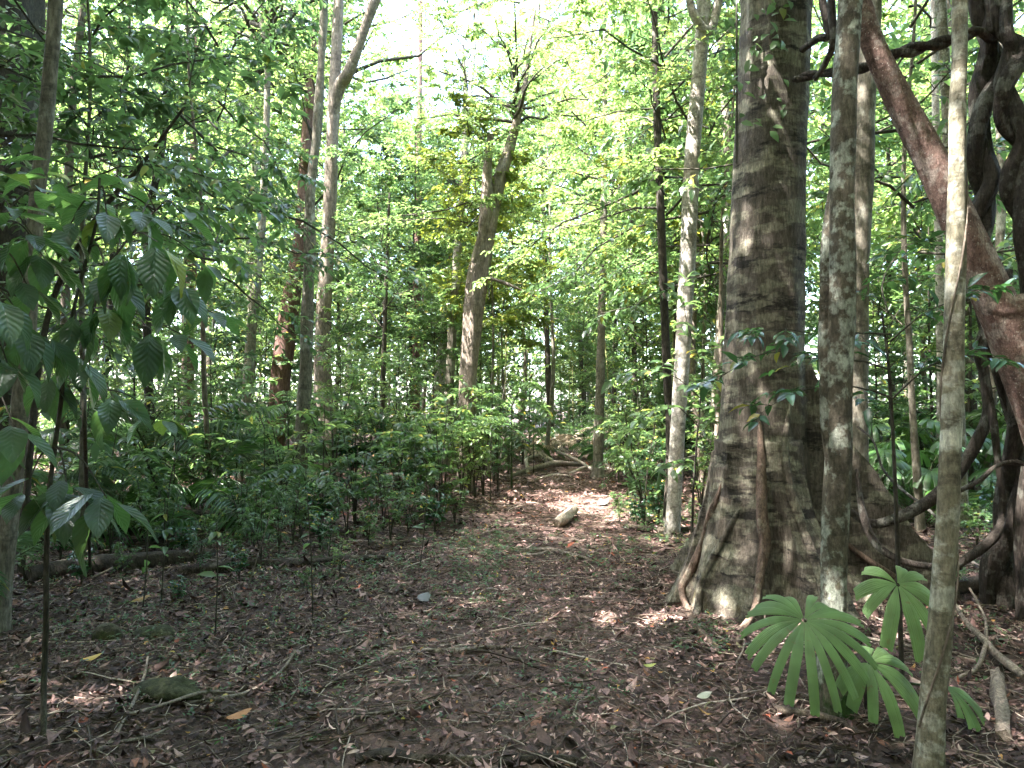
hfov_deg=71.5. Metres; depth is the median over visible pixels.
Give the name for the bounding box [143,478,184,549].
shrub
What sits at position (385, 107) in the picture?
understory tree
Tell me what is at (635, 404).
sapling
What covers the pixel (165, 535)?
thin sapling
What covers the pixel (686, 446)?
feathery sapling
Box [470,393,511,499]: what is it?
sapling
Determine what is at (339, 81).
tree
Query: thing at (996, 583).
liana
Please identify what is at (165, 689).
stone
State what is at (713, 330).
understory tree
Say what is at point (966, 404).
understory tree
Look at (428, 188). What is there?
understory tree
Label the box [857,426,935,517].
liana
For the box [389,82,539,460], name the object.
understory tree
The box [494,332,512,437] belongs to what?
cane
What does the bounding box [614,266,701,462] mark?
young tree
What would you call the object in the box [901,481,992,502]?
young palm
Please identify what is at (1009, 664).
fallen branch
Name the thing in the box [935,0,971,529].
tree
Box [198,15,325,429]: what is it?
forest tree
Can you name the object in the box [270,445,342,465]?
young palm
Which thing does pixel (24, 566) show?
shrub
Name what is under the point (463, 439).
sapling
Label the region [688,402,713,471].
shrub
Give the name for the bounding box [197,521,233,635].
thin sapling
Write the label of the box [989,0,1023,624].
liana
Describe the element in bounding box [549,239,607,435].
understory tree
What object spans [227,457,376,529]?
feathery sapling
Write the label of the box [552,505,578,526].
wood chunk
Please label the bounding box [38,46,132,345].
understory tree
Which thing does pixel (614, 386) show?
shrub
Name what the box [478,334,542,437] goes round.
young tree
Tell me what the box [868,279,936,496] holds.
young tree
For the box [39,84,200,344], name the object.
understory tree
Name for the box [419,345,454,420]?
young tree
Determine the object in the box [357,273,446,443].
young tree
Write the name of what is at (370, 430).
shrub
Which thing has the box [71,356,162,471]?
shrub
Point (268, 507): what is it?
shrub
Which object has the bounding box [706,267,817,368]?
understory tree
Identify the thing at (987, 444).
fan palm
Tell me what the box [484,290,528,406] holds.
young tree
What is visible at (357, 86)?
understory tree
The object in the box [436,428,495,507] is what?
shrub
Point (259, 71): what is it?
tree
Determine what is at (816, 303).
young tree
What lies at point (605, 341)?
cane
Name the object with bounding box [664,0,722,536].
tree
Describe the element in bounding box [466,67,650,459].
understory tree
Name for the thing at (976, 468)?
young palm
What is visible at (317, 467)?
young palm
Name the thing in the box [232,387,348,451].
feathery sapling
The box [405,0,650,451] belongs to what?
understory tree
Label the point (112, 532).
shrub
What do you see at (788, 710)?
fallen branch
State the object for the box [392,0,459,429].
tree
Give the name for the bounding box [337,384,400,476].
shrub
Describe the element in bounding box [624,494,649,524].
shrub
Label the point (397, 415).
shrub
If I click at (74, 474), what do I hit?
young palm
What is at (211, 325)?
understory tree
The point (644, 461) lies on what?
shrub
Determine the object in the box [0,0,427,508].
understory tree
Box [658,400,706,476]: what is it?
shrub
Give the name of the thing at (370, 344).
young tree
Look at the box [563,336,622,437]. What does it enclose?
young tree
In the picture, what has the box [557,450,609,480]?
fallen tree
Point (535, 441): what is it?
withered palm
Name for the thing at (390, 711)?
fallen branch
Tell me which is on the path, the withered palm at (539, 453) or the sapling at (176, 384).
the withered palm at (539, 453)
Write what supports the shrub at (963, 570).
on the ground
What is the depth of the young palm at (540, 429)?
21.72 m
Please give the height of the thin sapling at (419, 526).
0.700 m
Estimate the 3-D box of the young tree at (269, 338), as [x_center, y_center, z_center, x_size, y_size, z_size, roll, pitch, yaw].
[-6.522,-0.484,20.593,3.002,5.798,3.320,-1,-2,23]
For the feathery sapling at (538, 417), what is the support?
on the path
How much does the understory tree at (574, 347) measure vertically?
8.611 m
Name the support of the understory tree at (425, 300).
on the ground
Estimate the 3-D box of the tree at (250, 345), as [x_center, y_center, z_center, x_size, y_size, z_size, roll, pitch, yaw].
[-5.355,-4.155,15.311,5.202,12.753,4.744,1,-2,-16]
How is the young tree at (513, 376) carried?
on the ground
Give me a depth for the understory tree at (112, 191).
28.96 m
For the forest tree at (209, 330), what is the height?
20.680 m
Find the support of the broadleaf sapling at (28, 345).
on the ground
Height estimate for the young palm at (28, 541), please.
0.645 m
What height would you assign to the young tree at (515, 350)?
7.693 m
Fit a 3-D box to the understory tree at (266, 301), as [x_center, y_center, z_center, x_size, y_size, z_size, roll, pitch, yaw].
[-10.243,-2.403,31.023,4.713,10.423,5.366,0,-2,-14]
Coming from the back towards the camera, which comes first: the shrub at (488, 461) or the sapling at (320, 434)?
the shrub at (488, 461)
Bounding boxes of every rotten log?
[16,509,234,549]
[26,549,215,583]
[177,555,388,575]
[238,505,327,520]
[355,747,490,766]
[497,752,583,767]
[623,523,695,533]
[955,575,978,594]
[989,666,1012,741]
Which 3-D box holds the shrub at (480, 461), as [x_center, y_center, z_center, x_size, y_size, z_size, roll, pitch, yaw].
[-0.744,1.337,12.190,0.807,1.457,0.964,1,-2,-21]
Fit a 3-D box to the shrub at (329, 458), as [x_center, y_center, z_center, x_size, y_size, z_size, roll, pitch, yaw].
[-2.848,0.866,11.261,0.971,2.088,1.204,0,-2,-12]
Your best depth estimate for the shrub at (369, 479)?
8.87 m
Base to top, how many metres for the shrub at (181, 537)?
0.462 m
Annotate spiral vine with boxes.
[918,162,968,727]
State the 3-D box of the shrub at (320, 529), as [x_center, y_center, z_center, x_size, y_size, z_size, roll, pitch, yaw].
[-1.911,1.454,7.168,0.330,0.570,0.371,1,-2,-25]
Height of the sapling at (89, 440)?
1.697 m
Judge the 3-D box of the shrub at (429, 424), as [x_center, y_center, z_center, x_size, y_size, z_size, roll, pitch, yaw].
[-1.095,0.989,10.825,0.874,1.879,1.083,1,-2,-34]
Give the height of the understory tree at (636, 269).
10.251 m
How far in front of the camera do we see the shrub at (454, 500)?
9.44 m
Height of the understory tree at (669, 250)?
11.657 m
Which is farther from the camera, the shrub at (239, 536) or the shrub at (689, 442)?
the shrub at (689, 442)
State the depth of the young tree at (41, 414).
20.16 m
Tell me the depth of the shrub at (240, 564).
5.93 m
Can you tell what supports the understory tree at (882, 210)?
on the ground
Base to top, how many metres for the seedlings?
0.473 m
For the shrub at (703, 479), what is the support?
on the ground
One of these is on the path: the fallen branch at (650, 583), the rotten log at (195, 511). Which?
the fallen branch at (650, 583)
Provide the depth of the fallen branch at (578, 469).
17.10 m
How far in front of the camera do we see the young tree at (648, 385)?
13.81 m
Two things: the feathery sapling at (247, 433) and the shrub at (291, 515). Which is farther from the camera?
the feathery sapling at (247, 433)
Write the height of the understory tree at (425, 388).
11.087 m
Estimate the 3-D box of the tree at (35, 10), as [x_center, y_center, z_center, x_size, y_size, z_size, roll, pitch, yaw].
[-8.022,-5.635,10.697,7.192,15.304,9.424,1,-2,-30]
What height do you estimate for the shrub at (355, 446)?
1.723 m
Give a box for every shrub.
[15,539,42,580]
[50,535,73,559]
[57,421,137,486]
[66,545,96,583]
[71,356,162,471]
[89,481,130,553]
[107,377,177,407]
[110,541,141,573]
[116,409,210,543]
[125,474,171,551]
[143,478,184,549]
[167,517,199,549]
[168,575,189,604]
[181,369,240,444]
[186,514,218,577]
[190,437,237,507]
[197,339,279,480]
[199,496,231,548]
[209,456,259,539]
[218,528,245,560]
[220,477,260,515]
[225,397,279,429]
[226,542,249,581]
[236,488,277,559]
[236,490,275,537]
[238,479,277,544]
[242,401,320,491]
[262,498,293,553]
[269,474,310,544]
[282,491,326,539]
[292,566,310,585]
[296,470,344,525]
[301,373,361,480]
[306,503,339,548]
[313,511,340,556]
[319,456,365,536]
[329,399,389,489]
[330,427,386,526]
[330,529,354,575]
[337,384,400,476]
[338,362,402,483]
[346,384,388,465]
[352,401,400,493]
[354,511,384,548]
[356,464,397,526]
[365,454,408,532]
[369,474,414,540]
[375,385,431,464]
[376,424,422,523]
[390,428,447,509]
[393,397,475,521]
[395,472,424,533]
[406,452,442,530]
[409,388,478,502]
[414,405,450,449]
[418,488,452,533]
[432,369,498,495]
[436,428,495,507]
[441,482,468,522]
[448,388,505,496]
[450,359,532,482]
[453,424,490,498]
[485,421,519,490]
[499,417,521,473]
[513,405,542,462]
[589,380,632,445]
[596,405,649,494]
[604,385,647,469]
[604,416,666,524]
[607,388,661,442]
[608,492,632,519]
[623,432,665,507]
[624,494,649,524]
[632,436,665,494]
[639,472,664,523]
[651,356,711,479]
[655,347,711,463]
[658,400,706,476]
[661,430,718,508]
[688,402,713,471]
[688,503,700,524]
[868,361,936,449]
[868,402,890,460]
[869,417,904,486]
[877,357,932,420]
[902,396,965,469]
[903,389,929,450]
[955,565,969,580]
[959,500,992,544]
[964,375,1006,427]
[974,474,996,523]
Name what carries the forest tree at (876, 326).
on the ground
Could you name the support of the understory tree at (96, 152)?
on the ground
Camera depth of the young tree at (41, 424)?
16.82 m
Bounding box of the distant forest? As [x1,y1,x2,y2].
[40,0,1023,430]
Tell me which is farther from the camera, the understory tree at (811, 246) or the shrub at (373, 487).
the understory tree at (811, 246)
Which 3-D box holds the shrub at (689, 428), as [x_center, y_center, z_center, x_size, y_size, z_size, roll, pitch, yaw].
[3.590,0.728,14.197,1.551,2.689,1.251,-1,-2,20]
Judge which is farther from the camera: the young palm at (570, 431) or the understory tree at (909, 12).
the young palm at (570, 431)
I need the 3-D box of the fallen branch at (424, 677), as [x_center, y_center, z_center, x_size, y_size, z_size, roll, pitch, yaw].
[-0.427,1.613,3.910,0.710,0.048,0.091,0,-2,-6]
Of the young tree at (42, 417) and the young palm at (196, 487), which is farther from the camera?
the young tree at (42, 417)
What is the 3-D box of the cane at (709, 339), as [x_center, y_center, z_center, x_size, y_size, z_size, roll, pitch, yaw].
[6.632,-1.456,23.699,1.548,7.951,1.574,1,-2,-29]
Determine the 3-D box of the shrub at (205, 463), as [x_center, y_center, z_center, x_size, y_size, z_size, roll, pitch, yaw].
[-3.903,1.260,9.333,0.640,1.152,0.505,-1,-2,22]
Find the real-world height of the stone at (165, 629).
0.122 m
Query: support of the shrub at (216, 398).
on the ground
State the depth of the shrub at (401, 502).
7.63 m
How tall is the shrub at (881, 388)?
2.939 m
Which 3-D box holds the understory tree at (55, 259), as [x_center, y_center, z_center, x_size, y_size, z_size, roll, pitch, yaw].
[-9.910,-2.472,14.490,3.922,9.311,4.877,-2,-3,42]
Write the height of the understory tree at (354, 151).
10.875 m
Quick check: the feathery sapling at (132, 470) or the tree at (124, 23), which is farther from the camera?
the tree at (124, 23)
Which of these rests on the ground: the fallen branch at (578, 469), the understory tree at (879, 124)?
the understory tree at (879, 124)
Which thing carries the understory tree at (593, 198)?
on the ground
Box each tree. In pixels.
[0,0,45,514]
[0,0,63,636]
[0,0,294,554]
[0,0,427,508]
[0,27,221,381]
[0,312,134,495]
[34,257,119,459]
[36,212,174,435]
[37,0,189,452]
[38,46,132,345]
[38,53,212,432]
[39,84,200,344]
[39,309,74,457]
[41,157,152,400]
[42,51,140,348]
[42,148,98,377]
[44,44,178,427]
[45,0,300,486]
[46,0,274,477]
[46,0,308,464]
[55,229,227,474]
[59,0,202,474]
[59,9,237,448]
[62,158,119,299]
[64,41,291,469]
[93,0,323,401]
[94,0,402,336]
[95,275,162,448]
[109,325,182,447]
[112,5,364,400]
[121,266,265,483]
[130,330,176,400]
[136,322,218,423]
[140,295,276,485]
[160,0,383,477]
[163,0,496,464]
[167,319,233,419]
[172,0,467,463]
[173,127,270,443]
[177,173,336,426]
[179,216,299,403]
[196,145,294,388]
[196,252,315,439]
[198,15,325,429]
[207,319,254,408]
[208,117,298,321]
[212,6,435,429]
[212,259,315,427]
[226,224,377,461]
[233,219,317,364]
[241,0,454,475]
[243,0,462,497]
[255,273,356,399]
[255,300,314,444]
[256,122,404,340]
[271,92,472,459]
[282,46,455,425]
[288,119,453,466]
[288,295,392,490]
[312,282,388,401]
[314,80,481,428]
[322,0,612,491]
[331,254,427,459]
[336,192,436,425]
[340,204,462,374]
[345,151,474,427]
[345,328,444,485]
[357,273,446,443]
[363,130,519,462]
[387,293,462,467]
[388,176,507,422]
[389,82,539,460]
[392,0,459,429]
[397,209,491,362]
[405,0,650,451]
[405,242,517,418]
[419,147,543,477]
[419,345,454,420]
[420,245,544,447]
[420,298,490,422]
[423,0,561,449]
[429,313,507,443]
[440,189,567,463]
[441,41,472,471]
[448,124,585,437]
[453,333,524,445]
[454,327,509,406]
[458,287,538,406]
[465,149,538,410]
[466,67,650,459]
[469,0,876,523]
[475,0,687,478]
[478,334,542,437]
[494,120,649,434]
[494,260,583,436]
[496,1,726,465]
[504,308,574,441]
[505,0,732,448]
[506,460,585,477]
[513,312,588,441]
[519,0,891,439]
[524,7,735,358]
[534,324,605,439]
[535,340,594,431]
[536,213,612,433]
[542,290,612,382]
[542,301,624,433]
[543,274,619,435]
[545,142,623,388]
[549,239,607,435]
[550,312,619,442]
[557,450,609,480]
[560,0,828,481]
[562,42,813,306]
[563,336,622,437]
[564,312,654,449]
[574,56,735,440]
[575,319,627,442]
[577,255,709,464]
[577,263,671,432]
[577,301,673,459]
[580,155,712,425]
[581,174,660,440]
[581,232,689,451]
[593,0,813,409]
[594,354,665,487]
[595,58,825,482]
[611,0,1023,531]
[613,102,724,456]
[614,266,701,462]
[621,0,824,488]
[640,278,713,448]
[642,315,712,395]
[646,243,725,443]
[662,0,960,655]
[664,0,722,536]
[670,258,723,364]
[695,304,713,395]
[696,142,807,337]
[696,214,715,350]
[706,0,1023,270]
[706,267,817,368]
[732,0,1023,419]
[805,57,1018,417]
[805,106,914,328]
[805,216,931,422]
[805,219,885,403]
[806,0,1018,403]
[806,0,1023,471]
[806,100,941,413]
[806,149,885,418]
[807,238,934,474]
[812,27,1023,489]
[816,0,862,720]
[853,0,881,461]
[860,0,1023,445]
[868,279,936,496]
[869,11,1023,435]
[869,53,1023,405]
[869,149,934,450]
[869,165,1017,470]
[869,328,934,408]
[877,323,979,407]
[889,0,1022,117]
[910,186,1019,357]
[912,0,967,767]
[922,210,1015,434]
[925,259,1019,468]
[930,0,943,466]
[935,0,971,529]
[982,42,1005,489]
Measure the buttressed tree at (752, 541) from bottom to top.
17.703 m
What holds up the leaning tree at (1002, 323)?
on the ground
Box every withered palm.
[492,439,547,461]
[525,428,581,452]
[528,427,592,456]
[528,441,570,454]
[550,434,604,448]
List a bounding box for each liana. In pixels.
[792,26,996,82]
[799,0,829,52]
[812,0,836,80]
[850,269,1012,527]
[855,469,931,569]
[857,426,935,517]
[959,398,1006,568]
[961,459,1023,492]
[966,0,1023,612]
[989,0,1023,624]
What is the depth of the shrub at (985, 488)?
7.57 m
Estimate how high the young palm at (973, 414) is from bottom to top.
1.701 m
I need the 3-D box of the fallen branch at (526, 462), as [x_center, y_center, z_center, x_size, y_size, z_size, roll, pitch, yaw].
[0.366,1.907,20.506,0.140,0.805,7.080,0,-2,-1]
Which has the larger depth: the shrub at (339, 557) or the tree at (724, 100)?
the tree at (724, 100)
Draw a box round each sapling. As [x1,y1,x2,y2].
[0,0,309,575]
[0,155,95,485]
[0,177,158,735]
[0,468,48,508]
[3,168,255,575]
[48,400,108,459]
[70,450,190,542]
[98,390,196,419]
[115,420,216,483]
[142,531,160,610]
[143,381,208,483]
[151,497,173,601]
[164,395,227,410]
[183,425,287,475]
[185,433,241,504]
[187,424,294,477]
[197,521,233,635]
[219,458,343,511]
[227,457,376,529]
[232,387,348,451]
[245,428,285,518]
[246,508,271,590]
[258,414,351,445]
[288,400,353,496]
[300,497,320,620]
[341,394,376,469]
[366,431,426,488]
[384,432,443,524]
[387,418,456,447]
[408,414,515,486]
[411,496,433,566]
[413,410,455,496]
[432,407,488,501]
[445,407,561,478]
[449,381,560,486]
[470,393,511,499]
[517,398,550,472]
[570,422,659,452]
[576,414,649,483]
[593,419,664,478]
[601,271,723,533]
[608,386,645,480]
[631,383,706,413]
[636,407,665,489]
[654,434,707,461]
[685,230,1023,676]
[868,404,928,482]
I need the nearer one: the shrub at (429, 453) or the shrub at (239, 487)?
the shrub at (239, 487)
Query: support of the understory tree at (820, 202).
on the ground
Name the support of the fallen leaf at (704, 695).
on the path
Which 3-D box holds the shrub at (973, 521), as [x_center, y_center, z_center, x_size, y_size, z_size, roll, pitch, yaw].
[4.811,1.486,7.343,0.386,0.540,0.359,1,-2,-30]
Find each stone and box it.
[91,623,122,643]
[132,624,176,642]
[132,676,202,703]
[704,756,719,767]
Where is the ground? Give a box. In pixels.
[0,410,1023,767]
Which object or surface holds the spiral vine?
attached to the tree at (930, 744)
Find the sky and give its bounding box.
[61,0,1023,409]
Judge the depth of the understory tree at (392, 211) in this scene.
24.09 m
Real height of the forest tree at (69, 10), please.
16.142 m
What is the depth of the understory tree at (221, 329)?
29.33 m
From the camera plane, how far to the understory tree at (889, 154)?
17.16 m
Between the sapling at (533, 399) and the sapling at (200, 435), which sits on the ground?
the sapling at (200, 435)
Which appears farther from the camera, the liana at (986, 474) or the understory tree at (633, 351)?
the understory tree at (633, 351)
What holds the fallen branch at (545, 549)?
on the path
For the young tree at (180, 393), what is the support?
on the ground
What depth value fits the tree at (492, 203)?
13.56 m
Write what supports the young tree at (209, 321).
on the ground
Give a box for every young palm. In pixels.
[0,401,289,485]
[0,458,132,516]
[0,530,105,604]
[33,442,89,471]
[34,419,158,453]
[67,435,302,550]
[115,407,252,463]
[126,466,343,527]
[139,507,282,548]
[205,430,357,485]
[214,452,345,482]
[227,418,295,450]
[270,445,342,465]
[386,446,455,464]
[493,427,565,461]
[538,421,609,453]
[569,442,630,460]
[590,433,665,469]
[875,443,983,470]
[879,459,981,488]
[888,486,984,524]
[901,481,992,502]
[906,408,1006,459]
[932,477,996,531]
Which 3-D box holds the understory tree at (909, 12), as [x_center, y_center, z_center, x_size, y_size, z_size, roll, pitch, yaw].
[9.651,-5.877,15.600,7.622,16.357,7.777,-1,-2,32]
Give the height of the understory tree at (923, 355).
10.224 m
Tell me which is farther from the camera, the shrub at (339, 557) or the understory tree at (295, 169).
the understory tree at (295, 169)
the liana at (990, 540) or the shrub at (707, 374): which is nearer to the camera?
the liana at (990, 540)
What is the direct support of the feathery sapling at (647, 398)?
on the ground
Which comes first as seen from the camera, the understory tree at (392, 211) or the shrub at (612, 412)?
the shrub at (612, 412)
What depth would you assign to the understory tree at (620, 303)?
28.10 m
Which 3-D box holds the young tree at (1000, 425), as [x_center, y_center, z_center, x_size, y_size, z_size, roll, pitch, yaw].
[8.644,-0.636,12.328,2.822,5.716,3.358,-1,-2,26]
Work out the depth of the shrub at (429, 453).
9.96 m
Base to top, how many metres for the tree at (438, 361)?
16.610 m
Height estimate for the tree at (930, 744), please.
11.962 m
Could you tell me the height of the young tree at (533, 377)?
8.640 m
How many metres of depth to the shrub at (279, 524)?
6.85 m
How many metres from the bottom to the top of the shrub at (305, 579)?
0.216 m
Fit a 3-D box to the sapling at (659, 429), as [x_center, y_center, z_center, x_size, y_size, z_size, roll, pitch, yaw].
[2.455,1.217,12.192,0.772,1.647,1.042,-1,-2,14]
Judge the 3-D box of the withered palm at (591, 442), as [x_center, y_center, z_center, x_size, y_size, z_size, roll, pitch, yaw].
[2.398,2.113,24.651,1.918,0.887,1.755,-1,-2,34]
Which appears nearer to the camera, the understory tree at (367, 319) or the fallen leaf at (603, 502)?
the fallen leaf at (603, 502)
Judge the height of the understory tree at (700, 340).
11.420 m
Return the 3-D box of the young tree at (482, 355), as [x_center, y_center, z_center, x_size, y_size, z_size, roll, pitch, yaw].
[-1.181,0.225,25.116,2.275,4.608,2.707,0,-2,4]
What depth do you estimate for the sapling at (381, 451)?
10.12 m
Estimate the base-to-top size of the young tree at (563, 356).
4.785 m
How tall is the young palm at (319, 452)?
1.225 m
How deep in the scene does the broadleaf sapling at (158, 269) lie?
3.37 m
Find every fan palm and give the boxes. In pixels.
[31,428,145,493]
[740,565,985,737]
[868,419,939,491]
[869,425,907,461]
[869,440,978,501]
[930,428,1005,510]
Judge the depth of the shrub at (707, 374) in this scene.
15.37 m
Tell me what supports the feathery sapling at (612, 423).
on the ground
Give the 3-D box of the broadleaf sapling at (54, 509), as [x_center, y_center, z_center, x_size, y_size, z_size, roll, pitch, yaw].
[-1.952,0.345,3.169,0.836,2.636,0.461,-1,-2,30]
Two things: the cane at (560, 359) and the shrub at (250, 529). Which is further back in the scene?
the cane at (560, 359)
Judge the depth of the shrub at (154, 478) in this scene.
7.88 m
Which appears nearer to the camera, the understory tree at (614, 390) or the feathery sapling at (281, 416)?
the feathery sapling at (281, 416)
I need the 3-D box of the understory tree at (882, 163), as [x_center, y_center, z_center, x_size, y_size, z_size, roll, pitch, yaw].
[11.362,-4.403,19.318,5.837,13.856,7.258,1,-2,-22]
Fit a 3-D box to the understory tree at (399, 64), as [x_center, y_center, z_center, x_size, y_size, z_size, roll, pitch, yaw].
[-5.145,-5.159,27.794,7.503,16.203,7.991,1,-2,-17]
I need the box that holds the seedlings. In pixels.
[0,441,1022,749]
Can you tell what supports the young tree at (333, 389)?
on the ground
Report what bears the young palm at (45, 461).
on the ground
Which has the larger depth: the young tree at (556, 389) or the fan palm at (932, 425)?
the young tree at (556, 389)
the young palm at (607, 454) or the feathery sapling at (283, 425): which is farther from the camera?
the young palm at (607, 454)
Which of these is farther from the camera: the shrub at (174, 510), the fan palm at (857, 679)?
the shrub at (174, 510)
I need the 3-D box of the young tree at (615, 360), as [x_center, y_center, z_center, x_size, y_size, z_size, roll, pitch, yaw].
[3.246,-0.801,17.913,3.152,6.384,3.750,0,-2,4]
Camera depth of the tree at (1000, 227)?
11.55 m
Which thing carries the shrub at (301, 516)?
on the ground
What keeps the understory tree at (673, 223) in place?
on the ground
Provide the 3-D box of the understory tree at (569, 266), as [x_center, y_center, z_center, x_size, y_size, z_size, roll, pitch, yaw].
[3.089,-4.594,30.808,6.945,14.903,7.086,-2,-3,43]
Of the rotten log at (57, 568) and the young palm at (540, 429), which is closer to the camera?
the rotten log at (57, 568)
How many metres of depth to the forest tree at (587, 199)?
32.24 m
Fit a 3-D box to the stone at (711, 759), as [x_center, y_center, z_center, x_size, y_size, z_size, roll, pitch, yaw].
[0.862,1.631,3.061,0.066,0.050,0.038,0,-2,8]
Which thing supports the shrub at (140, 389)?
on the ground
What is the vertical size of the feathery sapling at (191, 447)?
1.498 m
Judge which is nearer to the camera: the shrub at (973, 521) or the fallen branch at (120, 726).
the fallen branch at (120, 726)
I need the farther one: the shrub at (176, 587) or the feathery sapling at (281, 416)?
the feathery sapling at (281, 416)
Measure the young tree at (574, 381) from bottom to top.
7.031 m
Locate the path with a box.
[316,450,752,767]
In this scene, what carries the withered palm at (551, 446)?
on the path
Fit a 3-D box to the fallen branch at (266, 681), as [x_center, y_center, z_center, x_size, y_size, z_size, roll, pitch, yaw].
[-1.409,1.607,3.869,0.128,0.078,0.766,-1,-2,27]
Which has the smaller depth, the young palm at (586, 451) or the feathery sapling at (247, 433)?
the feathery sapling at (247, 433)
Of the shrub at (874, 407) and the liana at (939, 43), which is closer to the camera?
the liana at (939, 43)
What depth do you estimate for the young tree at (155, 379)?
26.35 m
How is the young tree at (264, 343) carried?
on the ground
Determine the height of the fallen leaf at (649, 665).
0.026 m
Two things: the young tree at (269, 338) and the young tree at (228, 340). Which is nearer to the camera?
the young tree at (228, 340)
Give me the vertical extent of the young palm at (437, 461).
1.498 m
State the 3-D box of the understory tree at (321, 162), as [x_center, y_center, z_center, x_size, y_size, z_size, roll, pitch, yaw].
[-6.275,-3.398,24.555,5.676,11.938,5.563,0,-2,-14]
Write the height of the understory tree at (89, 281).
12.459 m
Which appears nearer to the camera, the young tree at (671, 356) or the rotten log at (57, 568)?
the rotten log at (57, 568)
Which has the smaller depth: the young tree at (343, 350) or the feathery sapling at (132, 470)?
the feathery sapling at (132, 470)
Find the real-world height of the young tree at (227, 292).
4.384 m
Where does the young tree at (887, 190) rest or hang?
on the ground
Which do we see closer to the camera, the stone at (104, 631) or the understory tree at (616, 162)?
the stone at (104, 631)
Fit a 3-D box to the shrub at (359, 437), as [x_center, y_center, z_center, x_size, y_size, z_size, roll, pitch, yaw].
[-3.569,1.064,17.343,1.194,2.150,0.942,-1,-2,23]
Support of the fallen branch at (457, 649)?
on the path
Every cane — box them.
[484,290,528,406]
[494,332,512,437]
[541,339,562,426]
[542,308,568,414]
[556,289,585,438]
[560,345,584,430]
[580,236,623,458]
[586,307,608,409]
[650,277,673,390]
[671,288,712,463]
[698,229,719,448]
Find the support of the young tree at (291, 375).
on the ground
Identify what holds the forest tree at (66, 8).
on the ground
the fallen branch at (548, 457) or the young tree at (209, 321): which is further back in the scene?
the young tree at (209, 321)
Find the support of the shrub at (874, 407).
on the ground
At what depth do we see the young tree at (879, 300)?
13.42 m
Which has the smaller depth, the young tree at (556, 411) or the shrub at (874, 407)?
the shrub at (874, 407)
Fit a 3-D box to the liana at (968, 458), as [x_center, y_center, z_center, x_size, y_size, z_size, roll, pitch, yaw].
[3.084,0.106,5.220,1.192,1.909,0.211,0,-2,10]
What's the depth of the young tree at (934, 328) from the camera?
18.97 m
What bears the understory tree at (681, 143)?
on the ground
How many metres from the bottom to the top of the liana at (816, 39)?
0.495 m
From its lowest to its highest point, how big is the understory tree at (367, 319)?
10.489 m
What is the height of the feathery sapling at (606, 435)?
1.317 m
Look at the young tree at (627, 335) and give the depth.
20.64 m
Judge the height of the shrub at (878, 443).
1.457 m
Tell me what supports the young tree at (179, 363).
on the ground
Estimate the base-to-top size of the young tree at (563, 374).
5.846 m
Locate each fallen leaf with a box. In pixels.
[83,653,101,660]
[133,595,149,601]
[226,708,251,718]
[417,592,429,600]
[598,498,607,504]
[644,663,655,666]
[697,691,711,698]
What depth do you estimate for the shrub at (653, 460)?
11.41 m
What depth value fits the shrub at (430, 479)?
9.00 m
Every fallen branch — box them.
[78,656,234,755]
[90,552,135,578]
[186,650,295,704]
[284,702,440,738]
[369,672,497,681]
[420,645,522,654]
[506,547,595,562]
[521,437,528,475]
[528,454,554,460]
[535,473,573,480]
[568,465,614,474]
[616,574,672,587]
[771,704,865,736]
[847,634,959,659]
[949,588,1023,682]
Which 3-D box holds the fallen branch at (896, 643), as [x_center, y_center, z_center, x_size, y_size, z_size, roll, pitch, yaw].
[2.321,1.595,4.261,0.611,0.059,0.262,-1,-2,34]
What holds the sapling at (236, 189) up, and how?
on the ground
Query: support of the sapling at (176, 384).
on the ground
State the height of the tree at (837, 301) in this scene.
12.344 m
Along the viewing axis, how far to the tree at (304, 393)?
11.62 m
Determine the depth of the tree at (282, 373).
18.45 m
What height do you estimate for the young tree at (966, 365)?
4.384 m
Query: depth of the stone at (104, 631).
4.57 m
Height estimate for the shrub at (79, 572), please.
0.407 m
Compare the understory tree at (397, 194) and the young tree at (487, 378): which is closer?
the understory tree at (397, 194)
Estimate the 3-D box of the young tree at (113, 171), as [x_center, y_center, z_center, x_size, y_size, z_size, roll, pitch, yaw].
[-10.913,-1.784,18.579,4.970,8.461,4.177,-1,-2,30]
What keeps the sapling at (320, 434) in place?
on the ground
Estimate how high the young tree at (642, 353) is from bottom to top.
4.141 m
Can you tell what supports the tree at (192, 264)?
on the ground
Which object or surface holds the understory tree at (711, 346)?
on the ground
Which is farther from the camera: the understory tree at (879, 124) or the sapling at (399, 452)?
the understory tree at (879, 124)
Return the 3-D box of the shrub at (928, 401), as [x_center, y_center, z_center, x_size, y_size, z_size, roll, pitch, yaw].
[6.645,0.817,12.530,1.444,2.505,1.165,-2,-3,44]
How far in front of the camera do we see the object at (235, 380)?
14.31 m
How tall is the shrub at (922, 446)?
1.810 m
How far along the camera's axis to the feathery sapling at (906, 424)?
11.06 m
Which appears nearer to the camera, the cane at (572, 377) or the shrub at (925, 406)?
the shrub at (925, 406)

